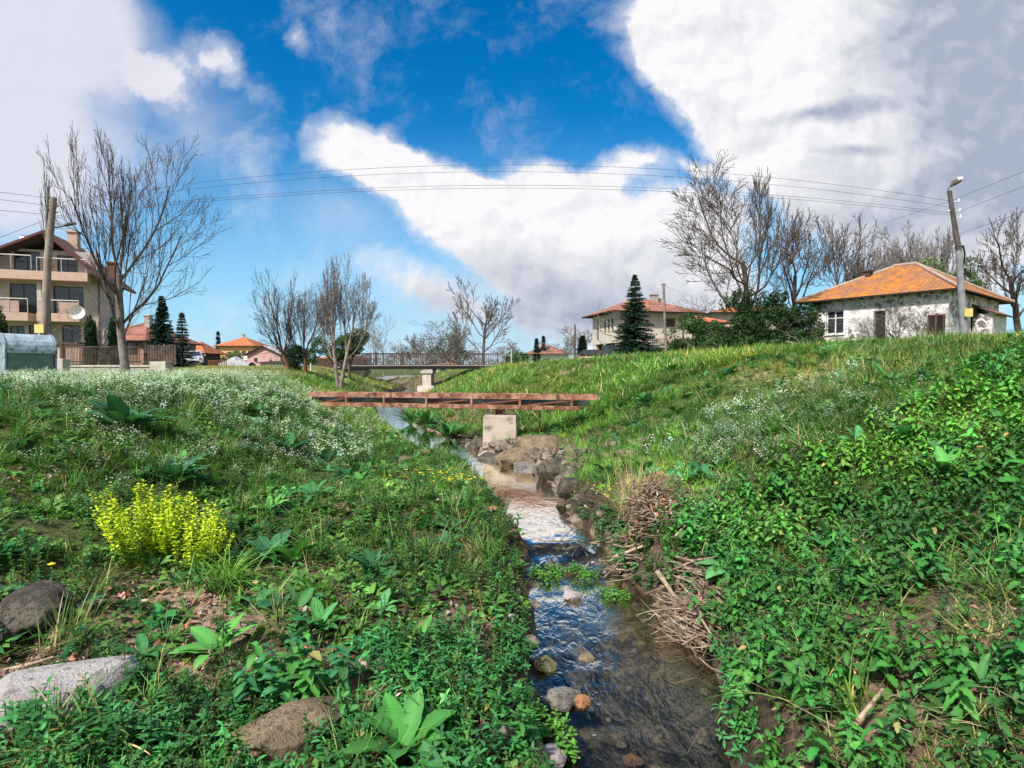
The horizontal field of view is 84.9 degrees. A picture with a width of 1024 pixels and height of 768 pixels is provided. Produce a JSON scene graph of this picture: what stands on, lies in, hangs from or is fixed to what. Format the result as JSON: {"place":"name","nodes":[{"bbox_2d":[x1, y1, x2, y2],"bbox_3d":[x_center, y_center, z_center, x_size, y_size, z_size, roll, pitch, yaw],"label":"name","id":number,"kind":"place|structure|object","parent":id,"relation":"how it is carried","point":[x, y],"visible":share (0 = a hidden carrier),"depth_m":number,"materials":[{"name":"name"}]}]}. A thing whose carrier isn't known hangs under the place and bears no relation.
{"place":"outdoors","nodes":[
{"label":"outdoors","id":0,"kind":"place"},
{"bbox_2d":[213,334,267,360],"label":"yellow house","id":1,"kind":"structure","parent":0,"point":[243,344],"depth_m":109.86,"materials":[{"name":"brown"}]},
{"bbox_2d":[243,346,299,365],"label":"pink house","id":2,"kind":"structure","parent":0,"point":[253,356],"depth_m":97.90,"materials":[{"name":"brown"}]},
{"bbox_2d":[0,324,1023,767],"bbox_3d":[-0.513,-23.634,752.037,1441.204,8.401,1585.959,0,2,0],"label":"ground","id":3,"kind":"structure","parent":0,"point":[686,704],"depth_m":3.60,"materials":[{"name":"green plant"}]},
{"bbox_2d":[0,332,57,374],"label":"waste container","id":4,"kind":"object","parent":3,"relation":"on","point":[22,351],"visible":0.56,"depth_m":15.29,"materials":[{"name":"grey metal"}]},
{"bbox_2d":[0,580,72,640],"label":"boulder","id":5,"kind":"object","parent":3,"relation":"on","point":[20,605],"visible":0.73,"depth_m":2.87,"materials":[{"name":"stone"}]},
{"bbox_2d":[38,156,56,334],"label":"bare tree","id":6,"kind":"object","parent":3,"relation":"on","point":[46,216],"visible":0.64,"depth_m":29.37,"materials":[{"name":"brown plant"}]},
{"bbox_2d":[34,196,76,334],"bbox_3d":[-16.986,-3.614,20.860,1.512,6.669,0.390,0,2,0],"label":"utility pole","id":7,"kind":"object","parent":3,"relation":"on","point":[42,327],"visible":0.81,"depth_m":20.80,"materials":[{"name":"grey concrete"}]},
{"bbox_2d":[2,580,120,653],"bbox_3d":[-2.254,1.133,2.763,0.407,0.396,0.538,1,2,41],"label":"grass tuft","id":8,"kind":"object","parent":3,"relation":"on","point":[63,628],"visible":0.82,"depth_m":2.81,"materials":[{"name":"green plant"}]},
{"bbox_2d":[0,230,136,364],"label":"three storey house","id":9,"kind":"structure","parent":3,"relation":"on","point":[21,267],"depth_m":37.69,"materials":[{"name":"beige paint"}]},
{"bbox_2d":[10,283,36,313],"bbox_3d":[-32.781,-5.719,37.620,1.462,1.999,0.060,-1,2,-18],"label":"window","id":10,"kind":"structure","parent":9,"relation":"in","point":[28,291],"depth_m":37.62,"materials":[{"name":"grey glass"}]},
{"bbox_2d":[14,251,39,270],"bbox_3d":[-32.540,-8.217,37.626,1.438,1.347,0.060,-1,2,-18],"label":"window","id":11,"kind":"structure","parent":9,"relation":"in","point":[20,262],"depth_m":37.60,"materials":[{"name":"grey"}]},
{"bbox_2d":[58,255,77,272],"bbox_3d":[-30.383,-8.165,38.331,1.156,1.202,0.060,-1,2,-18],"label":"window","id":12,"kind":"structure","parent":9,"relation":"in","point":[67,265],"depth_m":38.32,"materials":[{"name":"grey"}]},
{"bbox_2d":[53,286,83,313],"bbox_3d":[-30.365,-5.705,38.407,1.738,1.926,0.060,-1,2,-18],"label":"window","id":13,"kind":"structure","parent":9,"relation":"in","point":[60,292],"depth_m":38.36,"materials":[{"name":"grey glass"}]},
{"bbox_2d":[62,325,80,341],"bbox_3d":[-30.255,-3.381,38.510,1.066,1.295,0.060,-1,2,-18],"label":"window","id":14,"kind":"structure","parent":9,"relation":"in","point":[69,335],"depth_m":38.48,"materials":[{"name":"grey glass"}]},
{"bbox_2d":[0,655,138,729],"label":"rock slab","id":15,"kind":"object","parent":3,"relation":"on","point":[15,686],"visible":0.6,"depth_m":2.42,"materials":[{"name":"stone"}]},
{"bbox_2d":[56,342,84,364],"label":"screen wall","id":16,"kind":"structure","parent":3,"relation":"on","point":[59,352],"depth_m":21.97,"materials":[{"name":"brown wood"}]},
{"bbox_2d":[84,315,99,364],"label":"columnar conifer","id":17,"kind":"object","parent":3,"relation":"on","point":[90,334],"visible":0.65,"depth_m":19.89,"materials":[{"name":"green plant"}]},
{"bbox_2d":[50,250,152,358],"bbox_3d":[-21.062,-3.491,26.875,3.443,5.967,7.546,0,2,0],"label":"bare tree","id":18,"kind":"object","parent":3,"relation":"on","point":[104,335],"visible":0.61,"depth_m":26.66,"materials":[{"name":"brown plant"}]},
{"bbox_2d":[107,316,117,364],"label":"columnar conifer","id":19,"kind":"object","parent":3,"relation":"on","point":[112,337],"visible":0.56,"depth_m":20.35,"materials":[{"name":"green plant"}]},
{"bbox_2d":[70,361,172,372],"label":"wall","id":20,"kind":"structure","parent":3,"relation":"on","point":[159,365],"depth_m":18.96,"materials":[{"name":"concrete"}]},
{"bbox_2d":[62,346,140,364],"bbox_3d":[-13.998,-0.968,19.100,2.650,0.635,0.060,0,2,0],"label":"fence","id":21,"kind":"object","parent":20,"relation":"on","point":[100,361],"visible":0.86,"depth_m":19.08,"materials":[{"name":"brown wood"}]},
{"bbox_2d":[144,344,177,364],"bbox_3d":[-12.105,-1.021,19.314,1.097,0.718,0.070,0,2,0],"label":"plank fence","id":22,"kind":"object","parent":20,"relation":"on","point":[164,352],"visible":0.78,"depth_m":19.28,"materials":[{"name":"brown wood"}]},
{"bbox_2d":[74,394,176,432],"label":"dock plant","id":23,"kind":"object","parent":3,"relation":"on","point":[116,408],"visible":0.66,"depth_m":5.98,"materials":[{"name":"green plant"}]},
{"bbox_2d":[36,120,235,372],"bbox_3d":[-9.163,-3.447,14.568,3.852,6.942,3.884,0,2,0],"label":"bare tree","id":24,"kind":"object","parent":3,"relation":"on","point":[118,283],"visible":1,"depth_m":14.63,"materials":[{"name":"grey plant"}]},
{"bbox_2d":[86,479,235,573],"bbox_3d":[-2.521,0.997,4.002,0.946,0.628,0.843,2,2,45],"label":"yellow flower clump","id":25,"kind":"object","parent":3,"relation":"on","point":[169,527],"visible":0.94,"depth_m":3.90,"materials":[{"name":"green plant"}]},
{"bbox_2d":[143,296,185,367],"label":"spruce","id":26,"kind":"object","parent":3,"relation":"on","point":[162,335],"visible":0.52,"depth_m":33.71,"materials":[{"name":"green plant"}]},
{"bbox_2d":[126,315,203,365],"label":"house","id":27,"kind":"structure","parent":3,"relation":"on","point":[140,339],"depth_m":48.69,"materials":[{"name":"brick"}]},
{"bbox_2d":[143,454,210,478],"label":"dock plant","id":28,"kind":"object","parent":3,"relation":"on","point":[171,465],"visible":0.62,"depth_m":5.28,"materials":[{"name":"green plant"}]},
{"bbox_2d":[173,312,196,366],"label":"spruce","id":29,"kind":"object","parent":3,"relation":"on","point":[183,342],"visible":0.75,"depth_m":39.80,"materials":[{"name":"green plant"}]},
{"bbox_2d":[196,341,226,365],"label":"house","id":30,"kind":"structure","parent":3,"relation":"on","point":[211,353],"depth_m":73.77,"materials":[{"name":"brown wood"}]},
{"bbox_2d":[168,536,287,607],"bbox_3d":[-1.925,1.266,3.699,0.863,0.424,0.859,0,2,0],"label":"grass tuft","id":31,"kind":"object","parent":3,"relation":"on","point":[235,573],"visible":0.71,"depth_m":3.71,"materials":[{"name":"green plant"}]},
{"bbox_2d":[233,529,292,557],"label":"dock plant","id":32,"kind":"object","parent":3,"relation":"on","point":[262,547],"visible":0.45,"depth_m":4.20,"materials":[{"name":"green plant"}]},
{"bbox_2d":[3,362,527,381],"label":"lawn grass","id":33,"kind":"structure","parent":3,"relation":"on","point":[247,367],"depth_m":28.05,"materials":[{"name":"green plant"}]},
{"bbox_2d":[247,267,325,369],"bbox_3d":[-10.392,-2.862,26.217,3.466,4.680,5.317,-1,2,-22],"label":"bare tree","id":34,"kind":"object","parent":3,"relation":"on","point":[273,323],"visible":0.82,"depth_m":25.25,"materials":[{"name":"grey plant"}]},
{"bbox_2d":[230,696,344,761],"bbox_3d":[-0.893,1.459,2.311,0.240,0.206,0.461,1,2,29],"label":"boulder","id":35,"kind":"object","parent":3,"relation":"on","point":[276,732],"visible":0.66,"depth_m":2.24,"materials":[{"name":"brown stone"}]},
{"bbox_2d":[264,432,312,452],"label":"dock plant","id":36,"kind":"object","parent":3,"relation":"on","point":[290,437],"visible":0.84,"depth_m":7.32,"materials":[{"name":"green plant"}]},
{"bbox_2d":[283,344,307,369],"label":"round bush","id":37,"kind":"object","parent":3,"relation":"on","point":[293,354],"visible":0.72,"depth_m":27.25,"materials":[{"name":"green plant"}]},
{"bbox_2d":[233,631,362,707],"bbox_3d":[-0.981,1.332,2.613,0.566,0.319,0.378,0,2,0],"label":"leafy herb","id":38,"kind":"object","parent":3,"relation":"on","point":[303,670],"visible":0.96,"depth_m":2.56,"materials":[{"name":"green plant"}]},
{"bbox_2d":[275,269,346,372],"bbox_3d":[-9.457,-2.882,25.696,3.052,4.974,2.652,1,2,33],"label":"bare tree","id":39,"kind":"object","parent":3,"relation":"on","point":[287,329],"visible":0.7,"depth_m":25.88,"materials":[{"name":"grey plant"}]},
{"bbox_2d":[284,597,347,629],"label":"dock plant","id":40,"kind":"object","parent":3,"relation":"on","point":[320,613],"visible":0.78,"depth_m":3.23,"materials":[{"name":"green plant"}]},
{"bbox_2d":[306,328,369,380],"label":"evergreen tree","id":41,"kind":"object","parent":3,"relation":"on","point":[340,351],"visible":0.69,"depth_m":33.82,"materials":[{"name":"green plant"}]},
{"bbox_2d":[309,251,380,389],"bbox_3d":[-7.470,-2.767,25.189,3.168,6.247,2.167,0,2,0],"label":"bare tree","id":42,"kind":"object","parent":3,"relation":"on","point":[330,305],"visible":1,"depth_m":24.99,"materials":[{"name":"grey plant"}]},
{"bbox_2d":[348,549,396,569],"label":"dock plant","id":43,"kind":"object","parent":3,"relation":"on","point":[369,555],"visible":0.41,"depth_m":4.04,"materials":[{"name":"green plant"}]},
{"bbox_2d":[0,478,765,767],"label":"mint ground cover","id":44,"kind":"object","parent":3,"relation":"on","point":[34,716],"visible":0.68,"depth_m":2.47,"materials":[{"name":"green plant"}]},
{"bbox_2d":[133,458,635,554],"bbox_3d":[-1.138,1.106,6.203,4.903,0.887,2.472,0,2,0],"label":"mint ground cover","id":45,"kind":"object","parent":3,"relation":"on","point":[498,501],"visible":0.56,"depth_m":5.38,"materials":[{"name":"green plant"}]},
{"bbox_2d":[344,688,455,762],"bbox_3d":[-0.431,1.407,2.255,0.408,0.185,0.442,0,2,0],"label":"dock plant","id":46,"kind":"object","parent":3,"relation":"on","point":[404,723],"visible":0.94,"depth_m":2.29,"materials":[{"name":"green plant"}]},
{"bbox_2d":[311,352,502,388],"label":"footbridge","id":47,"kind":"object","parent":3,"relation":"on","point":[361,369],"visible":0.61,"depth_m":43.72,"materials":[{"name":"concrete"}]},
{"bbox_2d":[404,333,449,369],"bbox_3d":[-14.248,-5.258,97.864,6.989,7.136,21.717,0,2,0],"label":"bare tree","id":48,"kind":"object","parent":3,"relation":"on","point":[414,345],"visible":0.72,"depth_m":94.59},
{"bbox_2d":[0,356,881,459],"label":"white wildflowers","id":49,"kind":"object","parent":3,"relation":"on","point":[172,375],"visible":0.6,"depth_m":8.92,"materials":[{"name":"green plant"}]},
{"bbox_2d":[421,316,471,359],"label":"bare tree","id":50,"kind":"object","parent":3,"relation":"on","point":[456,337],"visible":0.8,"depth_m":84.91,"materials":[{"name":"grey plant"}]},
{"bbox_2d":[426,417,467,438],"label":"weed clump","id":51,"kind":"object","parent":3,"relation":"on","point":[448,430],"visible":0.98,"depth_m":13.20,"materials":[{"name":"green plant"}]},
{"bbox_2d":[424,332,470,363],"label":"tree","id":52,"kind":"object","parent":3,"relation":"on","point":[444,351],"visible":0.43,"depth_m":87.33,"materials":[{"name":"green plant"}]},
{"bbox_2d":[0,370,936,524],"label":"white wildflowers","id":53,"kind":"object","parent":3,"relation":"on","point":[244,448],"visible":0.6,"depth_m":6.15,"materials":[{"name":"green plant"}]},
{"bbox_2d":[445,275,518,364],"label":"bare tree","id":54,"kind":"object","parent":3,"relation":"on","point":[488,318],"visible":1,"depth_m":61.52,"materials":[{"name":"brown plant"}]},
{"bbox_2d":[483,409,517,447],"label":"concrete pier","id":55,"kind":"structure","parent":3,"relation":"on","point":[501,422],"depth_m":11.32,"materials":[{"name":"beige concrete"}]},
{"bbox_2d":[303,391,598,409],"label":"pipe bridge","id":56,"kind":"structure","parent":55,"relation":"on","point":[456,400],"depth_m":11.71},
{"bbox_2d":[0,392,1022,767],"bbox_3d":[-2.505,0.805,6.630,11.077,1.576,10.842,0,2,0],"label":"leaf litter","id":57,"kind":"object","parent":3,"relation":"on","point":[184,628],"visible":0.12,"depth_m":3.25,"materials":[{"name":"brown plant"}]},
{"bbox_2d":[0,329,1023,767],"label":"herb ground cover","id":58,"kind":"object","parent":3,"relation":"on","point":[304,582],"visible":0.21,"depth_m":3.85,"materials":[{"name":"green plant"}]},
{"bbox_2d":[0,336,1023,767],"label":"broad leaved weeds","id":59,"kind":"object","parent":3,"relation":"on","point":[206,638],"visible":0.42,"depth_m":4.94,"materials":[{"name":"green plant"}]},
{"bbox_2d":[0,437,1023,766],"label":"dry stems","id":60,"kind":"object","parent":3,"relation":"on","point":[730,627],"visible":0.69,"depth_m":2.56,"materials":[{"name":"brown plant"}]},
{"bbox_2d":[493,447,543,465],"bbox_3d":[0.244,1.308,9.974,1.191,0.324,0.981,0,2,0],"label":"rock","id":61,"kind":"object","parent":3,"relation":"on","point":[510,457],"visible":0.52,"depth_m":9.65,"materials":[{"name":"brown stone"}]},
{"bbox_2d":[516,435,565,448],"bbox_3d":[0.569,1.165,10.262,0.990,0.416,0.655,0,2,0],"label":"rock","id":62,"kind":"object","parent":3,"relation":"on","point":[533,441],"visible":0.66,"depth_m":10.07,"materials":[{"name":"brown stone"}]},
{"bbox_2d":[527,342,572,362],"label":"white house","id":63,"kind":"structure","parent":3,"relation":"on","point":[544,354],"depth_m":119.89,"materials":[{"name":"paint"}]},
{"bbox_2d":[536,457,565,481],"bbox_3d":[0.630,1.327,8.444,0.491,0.420,0.621,-1,2,-35],"label":"rock","id":64,"kind":"object","parent":3,"relation":"on","point":[549,470],"visible":0.46,"depth_m":8.28,"materials":[{"name":"stone"}]},
{"bbox_2d":[536,743,566,767],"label":"rock","id":65,"kind":"object","parent":3,"relation":"on","point":[552,751],"visible":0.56,"depth_m":2.54,"materials":[{"name":"stone"}]},
{"bbox_2d":[556,477,580,500],"bbox_3d":[0.744,1.360,7.087,0.366,0.353,0.346,0,2,0],"label":"rock","id":66,"kind":"object","parent":3,"relation":"on","point":[565,487],"visible":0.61,"depth_m":6.96,"materials":[{"name":"stone"}]},
{"bbox_2d":[382,423,815,763],"bbox_3d":[0.177,1.172,9.203,4.081,0.932,14.523,0,2,-16],"label":"rubble","id":67,"kind":"object","parent":3,"relation":"on","point":[499,445],"visible":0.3,"depth_m":5.74,"materials":[{"name":"grey stone"}]},
{"bbox_2d":[538,570,707,767],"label":"stream pebbles","id":68,"kind":"object","parent":3,"relation":"on","point":[622,743],"visible":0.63,"depth_m":3.19,"materials":[{"name":"grey stone"}]},
{"bbox_2d":[569,444,696,581],"bbox_3d":[1.115,1.073,5.118,1.431,1.151,1.411,0,2,0],"label":"stick heap","id":69,"kind":"object","parent":3,"relation":"on","point":[653,502],"visible":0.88,"depth_m":4.84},
{"bbox_2d":[609,275,661,354],"bbox_3d":[8.082,-4.311,36.886,3.872,5.864,3.835,0,2,0],"label":"spruce","id":70,"kind":"object","parent":3,"relation":"on","point":[632,333],"visible":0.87,"depth_m":36.61,"materials":[{"name":"green plant"}]},
{"bbox_2d":[258,327,1023,436],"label":"slope grass","id":71,"kind":"structure","parent":3,"relation":"on","point":[636,361],"depth_m":14.08,"materials":[{"name":"green plant"}]},
{"bbox_2d":[581,293,705,350],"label":"two storey house","id":72,"kind":"structure","parent":3,"relation":"on","point":[654,303],"depth_m":45.13,"materials":[{"name":"brown"}]},
{"bbox_2d":[659,324,707,352],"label":"bush","id":73,"kind":"object","parent":3,"relation":"on","point":[675,343],"visible":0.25,"depth_m":35.41,"materials":[{"name":"green plant"}]},
{"bbox_2d":[637,549,736,673],"bbox_3d":[1.234,1.473,3.822,0.670,0.453,1.356,0,2,0],"label":"stick heap","id":74,"kind":"object","parent":3,"relation":"on","point":[688,619],"visible":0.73,"depth_m":3.81,"materials":[{"name":"brown wood"}]},
{"bbox_2d":[675,312,763,349],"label":"bush","id":75,"kind":"object","parent":3,"relation":"on","point":[714,335],"visible":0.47,"depth_m":32.74,"materials":[{"name":"green plant"}]},
{"bbox_2d":[695,547,759,578],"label":"dock plant","id":76,"kind":"object","parent":3,"relation":"on","point":[710,573],"visible":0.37,"depth_m":3.92,"materials":[{"name":"green plant"}]},
{"bbox_2d":[656,149,803,325],"bbox_3d":[10.875,-7.451,30.543,7.309,11.866,7.607,0,2,0],"label":"bare tree","id":77,"kind":"object","parent":3,"relation":"on","point":[744,282],"visible":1,"depth_m":30.71,"materials":[{"name":"grey plant"}]},
{"bbox_2d":[716,286,788,348],"bbox_3d":[13.510,-3.352,31.529,4.144,4.287,2.363,0,2,0],"label":"bush","id":78,"kind":"object","parent":3,"relation":"on","point":[770,301],"visible":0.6,"depth_m":31.06,"materials":[{"name":"green plant"}]},
{"bbox_2d":[545,343,992,374],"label":"lawn grass","id":79,"kind":"structure","parent":3,"relation":"on","point":[760,369],"depth_m":10.07,"materials":[{"name":"green plant"}]},
{"bbox_2d":[743,302,825,345],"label":"bush","id":80,"kind":"object","parent":3,"relation":"on","point":[784,325],"visible":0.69,"depth_m":30.39,"materials":[{"name":"green plant"}]},
{"bbox_2d":[764,209,837,313],"bbox_3d":[16.434,-6.233,32.932,5.419,8.973,3.711,-1,2,-36],"label":"bare tree","id":81,"kind":"object","parent":3,"relation":"on","point":[793,290],"visible":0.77,"depth_m":32.83,"materials":[{"name":"grey plant"}]},
{"bbox_2d":[658,328,1023,767],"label":"nettle ground cover","id":82,"kind":"object","parent":3,"relation":"on","point":[954,687],"visible":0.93,"depth_m":3.23,"materials":[{"name":"green plant"}]},
{"bbox_2d":[809,211,884,286],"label":"bare tree","id":83,"kind":"object","parent":3,"relation":"on","point":[857,271],"visible":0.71,"depth_m":40.38,"materials":[{"name":"brown plant"}]},
{"bbox_2d":[871,227,903,270],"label":"bare tree","id":84,"kind":"object","parent":3,"relation":"on","point":[888,263],"visible":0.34,"depth_m":48.68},
{"bbox_2d":[854,300,923,337],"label":"bare shrub","id":85,"kind":"object","parent":3,"relation":"on","point":[891,319],"visible":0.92,"depth_m":27.22,"materials":[{"name":"brown plant"}]},
{"bbox_2d":[782,563,1023,767],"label":"dry grass","id":86,"kind":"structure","parent":3,"relation":"on","point":[973,724],"depth_m":1.93,"materials":[{"name":"beige plant"}]},
{"bbox_2d":[872,220,935,269],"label":"bare tree","id":87,"kind":"object","parent":3,"relation":"on","point":[908,256],"visible":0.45,"depth_m":46.77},
{"bbox_2d":[795,261,1014,341],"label":"stone house","id":88,"kind":"structure","parent":3,"relation":"on","point":[908,283],"depth_m":30.73,"materials":[{"name":"white paint"}]},
{"bbox_2d":[824,310,844,335],"bbox_3d":[18.567,-3.509,32.189,0.260,1.416,1.114,-1,2,-37],"label":"window","id":89,"kind":"structure","parent":88,"relation":"in","point":[834,328],"depth_m":32.24,"materials":[{"name":"white paint"}]},
{"bbox_2d":[895,304,943,336],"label":"bare shrub","id":90,"kind":"object","parent":3,"relation":"on","point":[919,330],"visible":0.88,"depth_m":26.24,"materials":[{"name":"brown plant"}]},
{"bbox_2d":[906,225,960,274],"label":"bare tree","id":91,"kind":"object","parent":3,"relation":"on","point":[948,244],"visible":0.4,"depth_m":49.27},
{"bbox_2d":[901,446,983,476],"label":"dock plant","id":92,"kind":"object","parent":3,"relation":"on","point":[943,457],"visible":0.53,"depth_m":4.22,"materials":[{"name":"green plant"}]},
{"bbox_2d":[947,177,972,334],"bbox_3d":[19.007,-5.184,23.807,1.051,7.220,0.410,0,2,0],"label":"street lamp","id":93,"kind":"object","parent":3,"relation":"on","point":[964,312],"visible":0.98,"depth_m":23.78,"materials":[{"name":"grey concrete"}]},
{"bbox_2d":[949,255,995,290],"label":"leafy tree","id":94,"kind":"object","parent":3,"relation":"on","point":[971,275],"visible":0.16,"depth_m":43.37,"materials":[{"name":"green plant"}]},
{"bbox_2d":[934,546,1019,617],"bbox_3d":[2.124,0.862,2.440,0.521,0.254,0.557,1,2,26],"label":"grass tuft","id":95,"kind":"object","parent":3,"relation":"on","point":[994,586],"visible":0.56,"depth_m":2.49,"materials":[{"name":"green plant"}]},
{"bbox_2d":[955,652,1006,692],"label":"dock plant","id":96,"kind":"object","parent":3,"relation":"on","point":[979,670],"visible":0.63,"depth_m":2.03,"materials":[{"name":"green plant"}]},
{"bbox_2d":[972,304,1012,335],"bbox_3d":[26.375,-3.080,30.763,3.200,2.500,1.128,-1,2,-37],"label":"annex","id":97,"kind":"object","parent":3,"relation":"on","point":[992,321],"visible":0.56,"depth_m":30.09,"materials":[{"name":"stone"}]},
{"bbox_2d":[963,207,1023,334],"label":"bare tree","id":98,"kind":"object","parent":3,"relation":"on","point":[1011,291],"visible":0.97,"depth_m":35.23,"materials":[{"name":"brown plant"}]},
{"bbox_2d":[0,0,1023,365],"label":"sky","id":99,"kind":"structure","parent":0,"point":[912,97],"materials":[{"name":"blue"}]},
{"bbox_2d":[376,385,714,743],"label":"water","id":100,"kind":"structure","parent":0,"point":[527,495],"depth_m":5.86,"materials":[{"name":"liquid"}]},
{"bbox_2d":[534,655,556,675],"bbox_3d":[0.199,1.704,3.376,0.136,0.099,0.138,-1,2,-38],"label":"rock","id":101,"kind":"object","parent":100,"relation":"in","point":[545,665],"visible":1,"depth_m":3.34,"materials":[{"name":"stone"}]},
{"bbox_2d":[529,563,564,583],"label":"water plant","id":102,"kind":"object","parent":100,"relation":"on","point":[554,573],"visible":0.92,"depth_m":4.82,"materials":[{"name":"green plant"}]},
{"bbox_2d":[542,708,577,742],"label":"water plant","id":103,"kind":"object","parent":100,"relation":"on","point":[561,724],"visible":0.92,"depth_m":2.75,"materials":[{"name":"green plant"}]},
{"bbox_2d":[544,686,580,713],"bbox_3d":[0.275,1.708,3.040,0.207,0.120,0.185,-1,2,-42],"label":"rock","id":104,"kind":"object","parent":100,"relation":"in","point":[561,698],"visible":0.89,"depth_m":2.98,"materials":[{"name":"grey stone"}]},
{"bbox_2d":[554,731,579,767],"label":"water plant","id":105,"kind":"object","parent":100,"relation":"on","point":[572,746],"visible":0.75,"depth_m":2.59,"materials":[{"name":"green plant"}]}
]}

